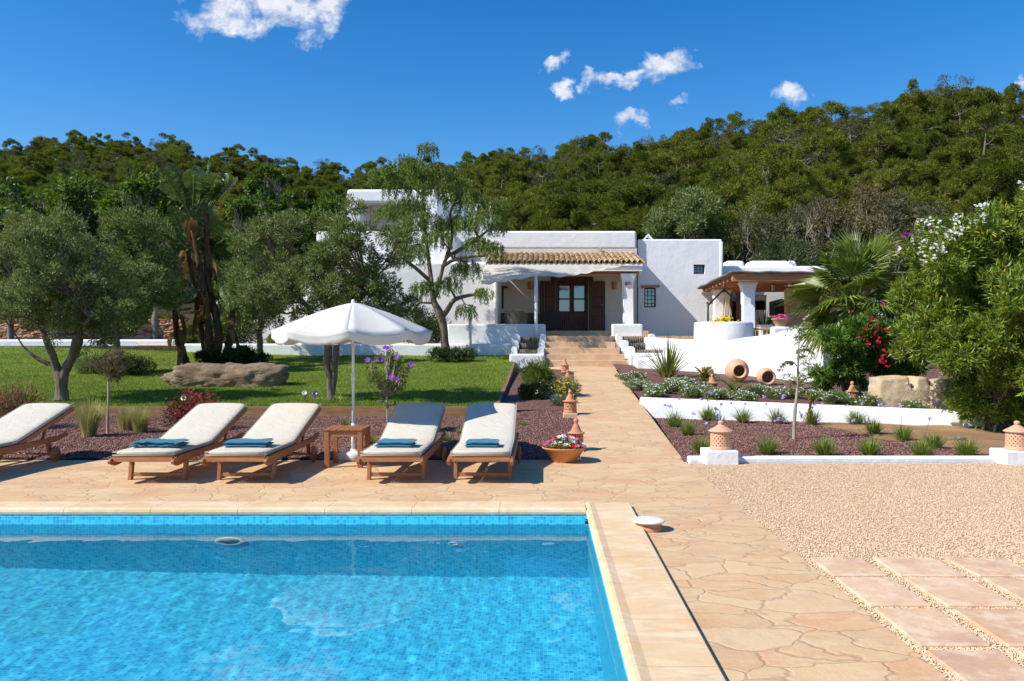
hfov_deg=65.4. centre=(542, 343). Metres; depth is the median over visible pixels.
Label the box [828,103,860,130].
pine tree
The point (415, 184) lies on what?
pine tree
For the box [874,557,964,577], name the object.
stepping slab
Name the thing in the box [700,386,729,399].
daisy cushion
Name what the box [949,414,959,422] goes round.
outlet box
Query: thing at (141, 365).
lawn shrub
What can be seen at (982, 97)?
pine tree
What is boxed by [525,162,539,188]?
pine tree
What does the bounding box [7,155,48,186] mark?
pine tree
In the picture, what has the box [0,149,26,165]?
pine tree
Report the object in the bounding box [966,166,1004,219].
pine tree
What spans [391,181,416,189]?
pine tree
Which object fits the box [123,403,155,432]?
feather grass
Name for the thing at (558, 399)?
silver bush
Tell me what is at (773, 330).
garden wall
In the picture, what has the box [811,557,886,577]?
stepping slab
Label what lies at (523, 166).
pine tree
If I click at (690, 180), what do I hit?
pine tree
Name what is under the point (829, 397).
daisy cushion
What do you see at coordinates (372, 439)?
plant
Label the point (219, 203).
pine tree
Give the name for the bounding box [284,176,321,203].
pine tree
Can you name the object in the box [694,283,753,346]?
well
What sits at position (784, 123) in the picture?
pine tree
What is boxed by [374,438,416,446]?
folded towel
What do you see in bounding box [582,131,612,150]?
pine tree
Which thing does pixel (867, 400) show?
daisy cushion
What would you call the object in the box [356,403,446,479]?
sun lounger
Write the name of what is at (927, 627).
stepping slab
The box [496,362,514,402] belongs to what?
timber edging
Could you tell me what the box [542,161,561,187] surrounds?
pine tree
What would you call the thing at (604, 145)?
pine tree
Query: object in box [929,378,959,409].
boulder
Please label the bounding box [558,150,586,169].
pine tree
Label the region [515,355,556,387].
lavender bush
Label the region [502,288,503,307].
window
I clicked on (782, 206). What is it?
pine tree
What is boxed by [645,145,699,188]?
pine tree
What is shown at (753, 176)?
pine tree
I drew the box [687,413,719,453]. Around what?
society garlic
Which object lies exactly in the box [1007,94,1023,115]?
pine tree
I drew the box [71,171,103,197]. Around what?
pine tree
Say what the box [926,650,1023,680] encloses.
stepping slab
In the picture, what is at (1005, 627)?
stepping slab
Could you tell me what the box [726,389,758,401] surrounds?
daisy cushion
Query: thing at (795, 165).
pine tree
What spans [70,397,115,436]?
feather grass
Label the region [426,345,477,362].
lawn shrub
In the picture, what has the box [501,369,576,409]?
lava strip
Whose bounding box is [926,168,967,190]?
pine tree
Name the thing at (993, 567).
stepping slab
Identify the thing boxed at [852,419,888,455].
society garlic
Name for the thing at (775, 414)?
society garlic
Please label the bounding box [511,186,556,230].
pine tree
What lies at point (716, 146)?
pine tree
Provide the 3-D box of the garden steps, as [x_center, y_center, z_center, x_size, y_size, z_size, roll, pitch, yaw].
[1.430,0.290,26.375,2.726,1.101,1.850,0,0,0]
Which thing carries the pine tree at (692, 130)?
on the hillside ground at (188, 312)
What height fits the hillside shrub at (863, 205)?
7.503 m
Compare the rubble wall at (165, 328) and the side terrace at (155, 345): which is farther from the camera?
the rubble wall at (165, 328)
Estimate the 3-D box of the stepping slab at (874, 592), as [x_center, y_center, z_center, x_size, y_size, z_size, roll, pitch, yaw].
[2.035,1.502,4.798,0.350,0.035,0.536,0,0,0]
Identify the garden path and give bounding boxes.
[549,367,681,459]
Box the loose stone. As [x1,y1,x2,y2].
[945,435,965,439]
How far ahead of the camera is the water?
4.88 m
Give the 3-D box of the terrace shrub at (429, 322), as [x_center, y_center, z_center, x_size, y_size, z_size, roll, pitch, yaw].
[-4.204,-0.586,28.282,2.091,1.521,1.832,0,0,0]
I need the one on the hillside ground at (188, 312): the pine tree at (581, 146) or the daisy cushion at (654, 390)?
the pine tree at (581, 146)
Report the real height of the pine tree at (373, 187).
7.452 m
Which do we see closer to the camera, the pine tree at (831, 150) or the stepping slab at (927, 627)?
the stepping slab at (927, 627)
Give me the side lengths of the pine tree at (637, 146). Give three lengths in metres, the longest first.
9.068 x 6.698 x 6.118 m
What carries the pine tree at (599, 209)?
on the hillside ground at (188, 312)
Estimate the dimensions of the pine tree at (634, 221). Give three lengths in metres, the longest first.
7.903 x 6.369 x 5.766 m
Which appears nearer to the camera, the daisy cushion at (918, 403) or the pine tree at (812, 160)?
the daisy cushion at (918, 403)
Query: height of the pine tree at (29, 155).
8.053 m
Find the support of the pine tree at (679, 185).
on the hillside ground at (188, 312)
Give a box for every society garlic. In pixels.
[662,398,689,426]
[674,412,704,435]
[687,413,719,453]
[695,391,721,420]
[729,402,754,422]
[749,417,782,454]
[763,394,789,423]
[798,403,829,424]
[806,417,841,455]
[843,395,867,424]
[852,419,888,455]
[857,402,885,433]
[892,403,916,440]
[905,417,938,455]
[917,428,948,448]
[944,434,983,455]
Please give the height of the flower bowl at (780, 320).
0.393 m
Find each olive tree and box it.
[0,202,171,401]
[77,205,191,350]
[211,244,306,351]
[219,193,428,400]
[640,184,739,257]
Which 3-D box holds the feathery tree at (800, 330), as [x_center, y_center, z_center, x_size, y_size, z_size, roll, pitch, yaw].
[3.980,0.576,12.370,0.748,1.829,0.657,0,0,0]
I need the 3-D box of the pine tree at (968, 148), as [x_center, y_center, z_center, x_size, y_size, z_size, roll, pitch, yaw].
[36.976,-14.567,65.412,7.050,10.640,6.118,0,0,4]
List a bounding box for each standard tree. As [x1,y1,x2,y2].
[82,347,134,432]
[365,345,413,422]
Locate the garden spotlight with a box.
[302,390,307,398]
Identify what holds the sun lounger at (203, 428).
on the stone terrace at (761, 602)
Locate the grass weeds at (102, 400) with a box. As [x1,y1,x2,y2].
[70,395,116,405]
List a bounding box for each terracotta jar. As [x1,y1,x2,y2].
[699,366,713,378]
[725,359,748,381]
[756,367,775,384]
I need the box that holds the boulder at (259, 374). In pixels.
[160,362,289,386]
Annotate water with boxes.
[0,525,626,680]
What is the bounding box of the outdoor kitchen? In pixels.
[697,261,919,335]
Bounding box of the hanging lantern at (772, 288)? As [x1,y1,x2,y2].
[770,283,775,291]
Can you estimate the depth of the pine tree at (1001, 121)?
77.15 m
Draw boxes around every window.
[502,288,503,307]
[644,288,655,306]
[694,265,703,273]
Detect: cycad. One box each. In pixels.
[689,366,716,380]
[715,377,757,391]
[782,376,811,389]
[823,385,873,405]
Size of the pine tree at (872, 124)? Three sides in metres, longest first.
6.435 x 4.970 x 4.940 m
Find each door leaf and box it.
[726,292,731,321]
[736,292,739,321]
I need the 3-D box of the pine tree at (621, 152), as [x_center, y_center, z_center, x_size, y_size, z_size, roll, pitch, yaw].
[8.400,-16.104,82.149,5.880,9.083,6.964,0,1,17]
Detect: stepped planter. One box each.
[509,334,545,368]
[615,334,666,364]
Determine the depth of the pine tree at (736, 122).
111.52 m
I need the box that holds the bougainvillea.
[896,214,945,363]
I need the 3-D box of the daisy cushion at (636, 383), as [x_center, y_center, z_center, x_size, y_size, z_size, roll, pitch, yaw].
[2.182,0.933,17.982,0.824,0.364,0.811,0,0,0]
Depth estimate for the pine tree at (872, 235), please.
42.35 m
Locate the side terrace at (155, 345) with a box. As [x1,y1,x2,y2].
[138,345,175,345]
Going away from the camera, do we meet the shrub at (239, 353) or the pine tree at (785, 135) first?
the shrub at (239, 353)
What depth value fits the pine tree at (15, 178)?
83.97 m
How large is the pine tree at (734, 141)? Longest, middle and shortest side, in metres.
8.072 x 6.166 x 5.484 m
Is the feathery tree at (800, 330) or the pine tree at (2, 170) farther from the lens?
the pine tree at (2, 170)
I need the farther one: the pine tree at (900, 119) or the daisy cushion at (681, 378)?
the pine tree at (900, 119)
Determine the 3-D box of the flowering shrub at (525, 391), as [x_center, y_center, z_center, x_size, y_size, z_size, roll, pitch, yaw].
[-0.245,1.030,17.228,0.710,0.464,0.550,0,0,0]
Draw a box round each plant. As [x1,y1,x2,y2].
[364,433,378,443]
[438,433,454,440]
[631,333,700,376]
[755,304,787,326]
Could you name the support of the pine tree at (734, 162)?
on the hillside ground at (188, 312)
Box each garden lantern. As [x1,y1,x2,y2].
[561,358,568,372]
[563,390,577,412]
[565,370,571,380]
[567,418,584,443]
[708,374,717,387]
[708,420,733,450]
[845,381,859,401]
[1003,421,1023,450]
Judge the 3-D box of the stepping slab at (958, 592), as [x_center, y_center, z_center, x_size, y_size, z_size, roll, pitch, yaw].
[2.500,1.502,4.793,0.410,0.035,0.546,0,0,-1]
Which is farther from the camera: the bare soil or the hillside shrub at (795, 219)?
the hillside shrub at (795, 219)
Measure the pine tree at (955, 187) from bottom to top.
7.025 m
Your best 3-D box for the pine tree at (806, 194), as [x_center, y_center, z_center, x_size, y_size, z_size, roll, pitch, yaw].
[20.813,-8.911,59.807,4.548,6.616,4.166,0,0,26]
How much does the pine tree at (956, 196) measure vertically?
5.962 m
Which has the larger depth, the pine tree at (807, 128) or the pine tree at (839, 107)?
the pine tree at (839, 107)
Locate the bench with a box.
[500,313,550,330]
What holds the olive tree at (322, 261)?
on the lawn at (276, 362)
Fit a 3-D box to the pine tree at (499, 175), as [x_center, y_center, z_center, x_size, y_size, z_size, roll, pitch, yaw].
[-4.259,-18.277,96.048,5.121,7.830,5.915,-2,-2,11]
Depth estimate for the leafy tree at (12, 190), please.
32.76 m
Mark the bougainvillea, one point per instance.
(902, 241)
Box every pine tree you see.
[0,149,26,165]
[0,159,12,183]
[0,185,32,201]
[1,156,19,184]
[6,175,38,205]
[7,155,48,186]
[12,169,49,203]
[13,151,54,184]
[18,155,52,175]
[20,177,60,203]
[23,175,52,187]
[27,187,71,206]
[50,166,82,179]
[57,149,92,175]
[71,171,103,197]
[88,184,118,199]
[91,142,129,169]
[92,171,127,187]
[115,159,148,186]
[157,147,186,175]
[159,145,186,165]
[186,156,216,174]
[205,192,243,236]
[219,187,239,202]
[222,157,247,182]
[226,221,280,272]
[236,177,255,193]
[241,161,260,183]
[264,177,288,201]
[272,183,289,194]
[283,166,306,194]
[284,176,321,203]
[284,190,304,202]
[322,185,360,196]
[342,177,368,193]
[363,182,375,189]
[375,177,389,189]
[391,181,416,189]
[405,178,428,188]
[426,163,457,189]
[458,162,487,188]
[459,180,487,197]
[483,163,515,188]
[484,156,528,191]
[484,179,521,222]
[503,189,543,230]
[504,182,526,222]
[505,157,548,195]
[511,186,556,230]
[512,147,538,178]
[512,196,543,227]
[513,196,565,229]
[520,203,570,230]
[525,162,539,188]
[526,167,555,189]
[528,161,556,186]
[534,178,603,230]
[538,158,556,178]
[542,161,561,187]
[552,191,576,230]
[553,139,580,174]
[555,141,579,160]
[555,152,586,191]
[557,158,589,181]
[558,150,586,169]
[561,207,625,230]
[562,154,604,198]
[569,135,588,153]
[570,170,620,230]
[577,152,627,191]
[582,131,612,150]
[588,142,614,154]
[590,206,630,222]
[594,169,626,202]
[594,173,658,230]
[595,150,630,174]
[596,145,640,178]
[598,201,651,241]
[607,170,679,229]
[611,199,687,240]
[621,150,684,209]
[622,141,680,179]
[622,150,640,177]
[636,134,666,146]
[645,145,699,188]
[647,139,699,167]
[657,130,682,148]
[667,129,705,169]
[667,140,714,187]
[670,126,707,169]
[673,182,698,193]
[679,165,747,255]
[679,168,712,187]
[695,117,733,158]
[699,122,736,156]
[699,144,741,175]
[699,148,759,204]
[709,111,745,138]
[719,132,746,149]
[719,150,761,194]
[723,182,791,260]
[732,133,760,146]
[732,191,821,263]
[737,141,818,228]
[741,118,784,140]
[741,122,817,175]
[741,138,755,148]
[741,141,770,190]
[743,122,799,164]
[748,147,788,165]
[756,105,805,130]
[758,133,823,193]
[768,157,813,199]
[769,117,790,128]
[770,158,801,193]
[778,114,799,127]
[783,111,823,172]
[785,111,835,173]
[793,176,865,239]
[797,105,830,121]
[802,180,830,201]
[803,105,839,138]
[803,162,853,200]
[807,206,905,270]
[808,187,838,207]
[812,100,855,134]
[823,148,839,161]
[827,123,857,150]
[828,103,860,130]
[828,115,870,153]
[828,152,836,180]
[831,162,878,196]
[836,120,869,145]
[845,120,909,187]
[849,101,879,138]
[850,157,901,197]
[854,118,891,138]
[856,128,903,185]
[863,105,925,164]
[867,157,941,253]
[867,189,921,268]
[873,99,907,127]
[883,77,938,152]
[889,132,930,184]
[889,185,962,271]
[893,87,942,124]
[899,94,948,154]
[899,150,965,200]
[907,114,965,169]
[910,129,969,194]
[926,73,991,113]
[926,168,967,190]
[931,86,1000,156]
[932,87,960,97]
[932,90,984,160]
[937,177,973,212]
[938,156,997,210]
[943,101,1023,192]
[951,185,997,202]
[952,85,1018,124]
[952,127,1004,165]
[953,101,1019,149]
[957,123,1013,185]
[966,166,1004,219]
[974,94,1017,125]
[982,116,1016,165]
[1001,82,1023,128]
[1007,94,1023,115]
[1014,110,1023,124]
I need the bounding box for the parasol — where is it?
[271,299,432,460]
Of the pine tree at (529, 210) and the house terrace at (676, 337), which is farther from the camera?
the pine tree at (529, 210)
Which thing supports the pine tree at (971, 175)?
on the hillside ground at (188, 312)
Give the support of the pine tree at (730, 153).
on the hillside ground at (188, 312)
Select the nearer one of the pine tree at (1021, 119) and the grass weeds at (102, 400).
the grass weeds at (102, 400)
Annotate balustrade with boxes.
[753,328,769,335]
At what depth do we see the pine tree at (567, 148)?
116.40 m
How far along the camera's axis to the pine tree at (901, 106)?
86.36 m
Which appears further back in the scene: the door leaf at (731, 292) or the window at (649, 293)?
the door leaf at (731, 292)
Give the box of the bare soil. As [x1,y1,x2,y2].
[792,421,1004,453]
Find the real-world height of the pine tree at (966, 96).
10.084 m
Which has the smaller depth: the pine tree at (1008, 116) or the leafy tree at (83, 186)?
the leafy tree at (83, 186)
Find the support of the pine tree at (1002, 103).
on the hillside ground at (188, 312)
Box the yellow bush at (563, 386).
[548,374,581,398]
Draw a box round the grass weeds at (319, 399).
[299,393,348,402]
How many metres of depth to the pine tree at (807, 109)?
105.63 m
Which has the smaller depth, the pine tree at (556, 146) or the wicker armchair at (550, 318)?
the wicker armchair at (550, 318)
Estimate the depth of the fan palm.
17.97 m
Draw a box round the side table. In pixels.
[324,425,370,467]
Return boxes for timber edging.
[0,407,467,416]
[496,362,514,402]
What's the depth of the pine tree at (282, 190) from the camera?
91.51 m
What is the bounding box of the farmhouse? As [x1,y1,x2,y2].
[244,190,722,343]
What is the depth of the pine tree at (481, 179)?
96.42 m
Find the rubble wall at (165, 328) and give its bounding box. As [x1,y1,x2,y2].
[0,318,181,338]
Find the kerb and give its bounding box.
[687,456,997,463]
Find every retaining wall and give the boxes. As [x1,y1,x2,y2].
[636,329,829,381]
[644,337,698,352]
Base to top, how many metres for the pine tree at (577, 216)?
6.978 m
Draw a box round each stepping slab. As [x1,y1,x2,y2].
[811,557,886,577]
[836,577,930,607]
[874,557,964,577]
[875,608,989,648]
[904,577,1018,608]
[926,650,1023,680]
[945,557,1023,577]
[952,608,1023,647]
[983,577,1023,601]
[1016,557,1023,562]
[1017,650,1023,656]
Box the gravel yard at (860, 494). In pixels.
[690,464,1023,680]
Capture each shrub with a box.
[0,380,51,418]
[73,351,103,373]
[110,352,156,375]
[159,387,222,427]
[192,344,256,363]
[204,309,257,343]
[240,348,272,363]
[264,332,274,343]
[403,306,451,343]
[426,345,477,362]
[517,382,546,399]
[537,379,556,394]
[713,187,785,261]
[731,202,810,260]
[746,233,820,265]
[780,196,853,265]
[810,179,896,260]
[864,188,948,269]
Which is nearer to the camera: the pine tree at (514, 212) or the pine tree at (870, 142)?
the pine tree at (514, 212)
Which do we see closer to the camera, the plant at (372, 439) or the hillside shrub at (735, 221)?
the plant at (372, 439)
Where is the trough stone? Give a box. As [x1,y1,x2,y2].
[868,375,929,407]
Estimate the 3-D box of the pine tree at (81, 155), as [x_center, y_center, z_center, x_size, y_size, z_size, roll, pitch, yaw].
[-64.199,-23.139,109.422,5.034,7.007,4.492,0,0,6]
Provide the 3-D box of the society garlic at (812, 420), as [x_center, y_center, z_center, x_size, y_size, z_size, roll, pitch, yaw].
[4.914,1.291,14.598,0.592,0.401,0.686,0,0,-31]
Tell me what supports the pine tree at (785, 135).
on the hillside ground at (188, 312)
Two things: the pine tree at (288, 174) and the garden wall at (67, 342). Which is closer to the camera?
the garden wall at (67, 342)
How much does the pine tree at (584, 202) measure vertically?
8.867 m
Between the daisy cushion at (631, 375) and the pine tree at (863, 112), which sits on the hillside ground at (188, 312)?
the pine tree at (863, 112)
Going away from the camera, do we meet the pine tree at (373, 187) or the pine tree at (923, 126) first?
the pine tree at (923, 126)
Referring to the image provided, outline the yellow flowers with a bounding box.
[710,315,738,321]
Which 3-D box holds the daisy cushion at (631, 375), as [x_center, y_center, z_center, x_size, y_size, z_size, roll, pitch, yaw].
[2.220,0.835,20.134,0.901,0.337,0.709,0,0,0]
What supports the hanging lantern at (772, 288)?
hanging from the outdoor kitchen
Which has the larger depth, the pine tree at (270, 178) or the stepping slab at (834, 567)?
the pine tree at (270, 178)
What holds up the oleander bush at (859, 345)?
on the bed at (932, 373)
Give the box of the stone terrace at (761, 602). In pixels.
[0,460,949,680]
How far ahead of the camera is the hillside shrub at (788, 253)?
35.55 m
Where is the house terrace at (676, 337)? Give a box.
[612,336,923,351]
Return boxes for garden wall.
[0,339,174,345]
[184,344,511,355]
[447,324,545,343]
[611,324,642,335]
[633,353,666,366]
[640,397,1004,427]
[770,327,905,357]
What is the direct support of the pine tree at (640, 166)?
on the hillside ground at (188, 312)
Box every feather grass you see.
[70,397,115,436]
[110,405,134,430]
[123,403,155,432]
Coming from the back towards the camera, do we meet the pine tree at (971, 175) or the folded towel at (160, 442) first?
the pine tree at (971, 175)
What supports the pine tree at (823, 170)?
on the hillside ground at (188, 312)
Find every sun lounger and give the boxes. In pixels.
[0,403,74,461]
[107,403,247,479]
[200,403,320,479]
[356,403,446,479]
[447,403,521,479]
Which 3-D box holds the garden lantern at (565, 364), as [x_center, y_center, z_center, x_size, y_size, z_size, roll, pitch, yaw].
[0.651,0.643,23.600,0.269,0.420,0.268,0,0,0]
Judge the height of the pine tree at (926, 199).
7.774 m
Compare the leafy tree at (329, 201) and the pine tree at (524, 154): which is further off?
the pine tree at (524, 154)
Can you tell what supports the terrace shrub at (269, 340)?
on the side terrace at (155, 345)
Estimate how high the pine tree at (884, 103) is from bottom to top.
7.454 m
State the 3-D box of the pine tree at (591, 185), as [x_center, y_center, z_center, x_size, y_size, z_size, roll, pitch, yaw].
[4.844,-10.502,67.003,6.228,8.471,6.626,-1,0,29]
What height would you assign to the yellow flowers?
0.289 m
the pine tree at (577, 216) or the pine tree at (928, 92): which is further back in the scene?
the pine tree at (928, 92)
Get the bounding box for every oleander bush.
[805,300,929,396]
[884,180,1023,431]
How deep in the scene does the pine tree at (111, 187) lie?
79.31 m
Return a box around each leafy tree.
[0,176,81,264]
[0,203,63,338]
[43,165,167,306]
[103,172,208,338]
[203,186,288,271]
[240,162,289,296]
[279,187,351,255]
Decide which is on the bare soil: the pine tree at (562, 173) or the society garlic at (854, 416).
the society garlic at (854, 416)
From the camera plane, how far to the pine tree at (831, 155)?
73.15 m
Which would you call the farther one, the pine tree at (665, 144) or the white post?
the pine tree at (665, 144)
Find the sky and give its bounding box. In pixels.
[0,0,1023,181]
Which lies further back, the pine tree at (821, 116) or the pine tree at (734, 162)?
the pine tree at (821, 116)
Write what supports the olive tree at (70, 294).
on the lawn at (276, 362)
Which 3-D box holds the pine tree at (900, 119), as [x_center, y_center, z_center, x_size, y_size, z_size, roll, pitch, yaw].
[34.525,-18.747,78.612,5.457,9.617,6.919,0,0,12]
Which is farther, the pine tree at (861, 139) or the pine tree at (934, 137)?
the pine tree at (861, 139)
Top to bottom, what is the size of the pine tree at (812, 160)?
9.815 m
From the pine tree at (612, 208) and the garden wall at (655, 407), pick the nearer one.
the garden wall at (655, 407)
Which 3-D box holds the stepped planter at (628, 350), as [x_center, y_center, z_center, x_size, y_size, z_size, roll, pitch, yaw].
[3.278,0.244,26.205,1.658,1.151,1.810,0,0,0]
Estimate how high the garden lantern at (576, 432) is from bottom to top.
0.420 m
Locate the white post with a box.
[468,306,471,353]
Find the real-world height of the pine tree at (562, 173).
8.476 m
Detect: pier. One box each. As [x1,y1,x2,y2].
[700,447,738,464]
[989,448,1023,464]
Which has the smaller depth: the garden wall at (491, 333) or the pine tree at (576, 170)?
the garden wall at (491, 333)
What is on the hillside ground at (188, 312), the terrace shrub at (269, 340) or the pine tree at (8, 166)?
the pine tree at (8, 166)
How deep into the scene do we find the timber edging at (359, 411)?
15.36 m
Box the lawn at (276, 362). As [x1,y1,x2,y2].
[0,346,511,406]
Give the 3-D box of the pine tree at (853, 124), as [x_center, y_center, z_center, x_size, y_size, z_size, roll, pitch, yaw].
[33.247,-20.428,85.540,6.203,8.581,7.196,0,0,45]
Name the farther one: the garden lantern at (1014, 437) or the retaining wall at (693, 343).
the retaining wall at (693, 343)
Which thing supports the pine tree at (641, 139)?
on the hillside ground at (188, 312)
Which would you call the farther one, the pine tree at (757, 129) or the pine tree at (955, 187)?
the pine tree at (757, 129)
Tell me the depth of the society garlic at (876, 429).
13.07 m
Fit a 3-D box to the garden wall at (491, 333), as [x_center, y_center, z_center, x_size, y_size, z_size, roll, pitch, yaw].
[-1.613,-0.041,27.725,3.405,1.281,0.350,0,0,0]
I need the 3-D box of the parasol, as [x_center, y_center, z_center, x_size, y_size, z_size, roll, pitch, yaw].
[-2.469,0.463,10.360,1.893,2.075,1.893,0,0,-32]
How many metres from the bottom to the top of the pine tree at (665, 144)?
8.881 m
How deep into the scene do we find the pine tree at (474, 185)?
78.77 m
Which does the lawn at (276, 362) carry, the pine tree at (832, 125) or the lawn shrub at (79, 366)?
the lawn shrub at (79, 366)
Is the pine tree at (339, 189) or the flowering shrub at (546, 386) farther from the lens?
the pine tree at (339, 189)
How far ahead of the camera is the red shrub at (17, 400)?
13.35 m
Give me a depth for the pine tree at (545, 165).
98.56 m
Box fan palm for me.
[775,226,911,390]
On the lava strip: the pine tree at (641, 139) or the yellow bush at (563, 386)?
the yellow bush at (563, 386)
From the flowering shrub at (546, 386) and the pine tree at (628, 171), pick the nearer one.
the flowering shrub at (546, 386)
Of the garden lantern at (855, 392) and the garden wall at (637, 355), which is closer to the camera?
the garden lantern at (855, 392)
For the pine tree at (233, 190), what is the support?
on the hillside ground at (188, 312)
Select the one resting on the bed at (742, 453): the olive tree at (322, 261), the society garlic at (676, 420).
the society garlic at (676, 420)
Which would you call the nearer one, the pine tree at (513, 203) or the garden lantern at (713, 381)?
the garden lantern at (713, 381)
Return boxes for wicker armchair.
[504,309,528,323]
[539,309,562,328]
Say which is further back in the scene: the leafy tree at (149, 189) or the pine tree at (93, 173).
the pine tree at (93, 173)
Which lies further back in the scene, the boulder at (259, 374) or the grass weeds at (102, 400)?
the boulder at (259, 374)
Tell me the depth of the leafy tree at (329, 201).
34.56 m
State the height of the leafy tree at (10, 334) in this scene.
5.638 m
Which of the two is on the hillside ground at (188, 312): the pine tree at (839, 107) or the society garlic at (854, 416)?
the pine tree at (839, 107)
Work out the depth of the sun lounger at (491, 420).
9.54 m
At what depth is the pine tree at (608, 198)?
59.51 m
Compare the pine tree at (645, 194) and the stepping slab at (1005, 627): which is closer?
the stepping slab at (1005, 627)
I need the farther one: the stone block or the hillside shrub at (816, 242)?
the hillside shrub at (816, 242)
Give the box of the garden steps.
[545,336,628,366]
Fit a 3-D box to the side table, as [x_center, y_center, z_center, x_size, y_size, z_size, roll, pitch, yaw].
[-2.411,1.266,9.830,0.468,0.468,0.470,0,0,0]
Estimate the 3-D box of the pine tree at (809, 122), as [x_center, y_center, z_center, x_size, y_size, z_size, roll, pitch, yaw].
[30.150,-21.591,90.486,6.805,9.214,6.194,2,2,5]
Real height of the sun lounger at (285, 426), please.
0.717 m
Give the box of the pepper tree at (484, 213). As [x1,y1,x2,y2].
[366,141,509,350]
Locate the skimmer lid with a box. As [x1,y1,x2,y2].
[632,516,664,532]
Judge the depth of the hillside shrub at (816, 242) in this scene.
37.53 m
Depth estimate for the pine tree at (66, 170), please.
96.42 m
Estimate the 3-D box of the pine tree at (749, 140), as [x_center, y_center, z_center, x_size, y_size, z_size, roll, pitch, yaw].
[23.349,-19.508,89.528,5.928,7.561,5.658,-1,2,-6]
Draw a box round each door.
[557,283,571,330]
[572,283,585,330]
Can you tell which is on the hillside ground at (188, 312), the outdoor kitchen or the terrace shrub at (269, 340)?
the outdoor kitchen
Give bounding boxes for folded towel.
[129,438,189,446]
[223,438,274,446]
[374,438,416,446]
[465,438,499,446]
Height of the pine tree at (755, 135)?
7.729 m
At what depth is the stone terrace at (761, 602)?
7.07 m
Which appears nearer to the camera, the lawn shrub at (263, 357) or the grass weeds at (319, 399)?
the grass weeds at (319, 399)
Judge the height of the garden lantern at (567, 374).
0.420 m
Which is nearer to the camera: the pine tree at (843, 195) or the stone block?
the stone block
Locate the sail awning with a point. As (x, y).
(497, 273)
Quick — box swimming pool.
[0,501,725,680]
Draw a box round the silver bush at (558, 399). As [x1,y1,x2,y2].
[548,393,577,406]
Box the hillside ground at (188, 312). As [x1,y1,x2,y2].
[2,170,986,462]
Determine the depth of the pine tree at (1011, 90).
91.89 m
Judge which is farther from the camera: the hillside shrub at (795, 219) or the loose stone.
the hillside shrub at (795, 219)
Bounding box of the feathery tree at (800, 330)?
[774,322,823,438]
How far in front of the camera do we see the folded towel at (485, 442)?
8.72 m
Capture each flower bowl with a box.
[542,434,586,462]
[771,314,789,326]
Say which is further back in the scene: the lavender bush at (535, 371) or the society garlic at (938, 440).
the lavender bush at (535, 371)
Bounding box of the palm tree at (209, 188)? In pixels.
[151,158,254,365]
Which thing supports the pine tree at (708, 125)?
on the hillside ground at (188, 312)
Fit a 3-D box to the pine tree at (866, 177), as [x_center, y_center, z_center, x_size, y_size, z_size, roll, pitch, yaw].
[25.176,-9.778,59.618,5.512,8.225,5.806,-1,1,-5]
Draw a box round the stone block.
[563,413,577,417]
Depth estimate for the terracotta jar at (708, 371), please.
20.88 m
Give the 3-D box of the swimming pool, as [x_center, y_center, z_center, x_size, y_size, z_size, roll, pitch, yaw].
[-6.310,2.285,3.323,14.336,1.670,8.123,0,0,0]
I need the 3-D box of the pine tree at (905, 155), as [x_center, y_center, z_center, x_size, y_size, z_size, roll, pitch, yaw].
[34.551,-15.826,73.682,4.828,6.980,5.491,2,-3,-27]
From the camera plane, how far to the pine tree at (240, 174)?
112.50 m
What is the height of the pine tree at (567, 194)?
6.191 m
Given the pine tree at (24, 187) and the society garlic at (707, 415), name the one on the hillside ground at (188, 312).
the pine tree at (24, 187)
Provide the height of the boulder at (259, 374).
0.643 m
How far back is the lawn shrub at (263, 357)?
24.23 m
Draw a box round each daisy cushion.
[614,371,646,381]
[623,377,654,391]
[642,384,666,397]
[659,380,685,393]
[664,375,694,382]
[672,379,713,390]
[678,383,707,397]
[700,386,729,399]
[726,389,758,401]
[746,383,771,396]
[765,386,808,398]
[799,387,827,400]
[821,389,853,402]
[853,391,885,406]
[898,399,929,408]
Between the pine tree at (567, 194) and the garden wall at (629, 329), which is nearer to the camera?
the garden wall at (629, 329)
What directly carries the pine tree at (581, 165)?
on the hillside ground at (188, 312)
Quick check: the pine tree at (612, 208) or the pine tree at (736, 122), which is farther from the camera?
the pine tree at (736, 122)
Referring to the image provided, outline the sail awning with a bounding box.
[481,264,628,338]
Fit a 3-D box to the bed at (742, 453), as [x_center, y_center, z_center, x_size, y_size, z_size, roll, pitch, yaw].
[5.691,1.490,13.225,7.817,0.031,6.350,0,0,0]
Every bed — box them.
[613,364,982,409]
[655,419,986,461]
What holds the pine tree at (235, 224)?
on the hillside ground at (188, 312)

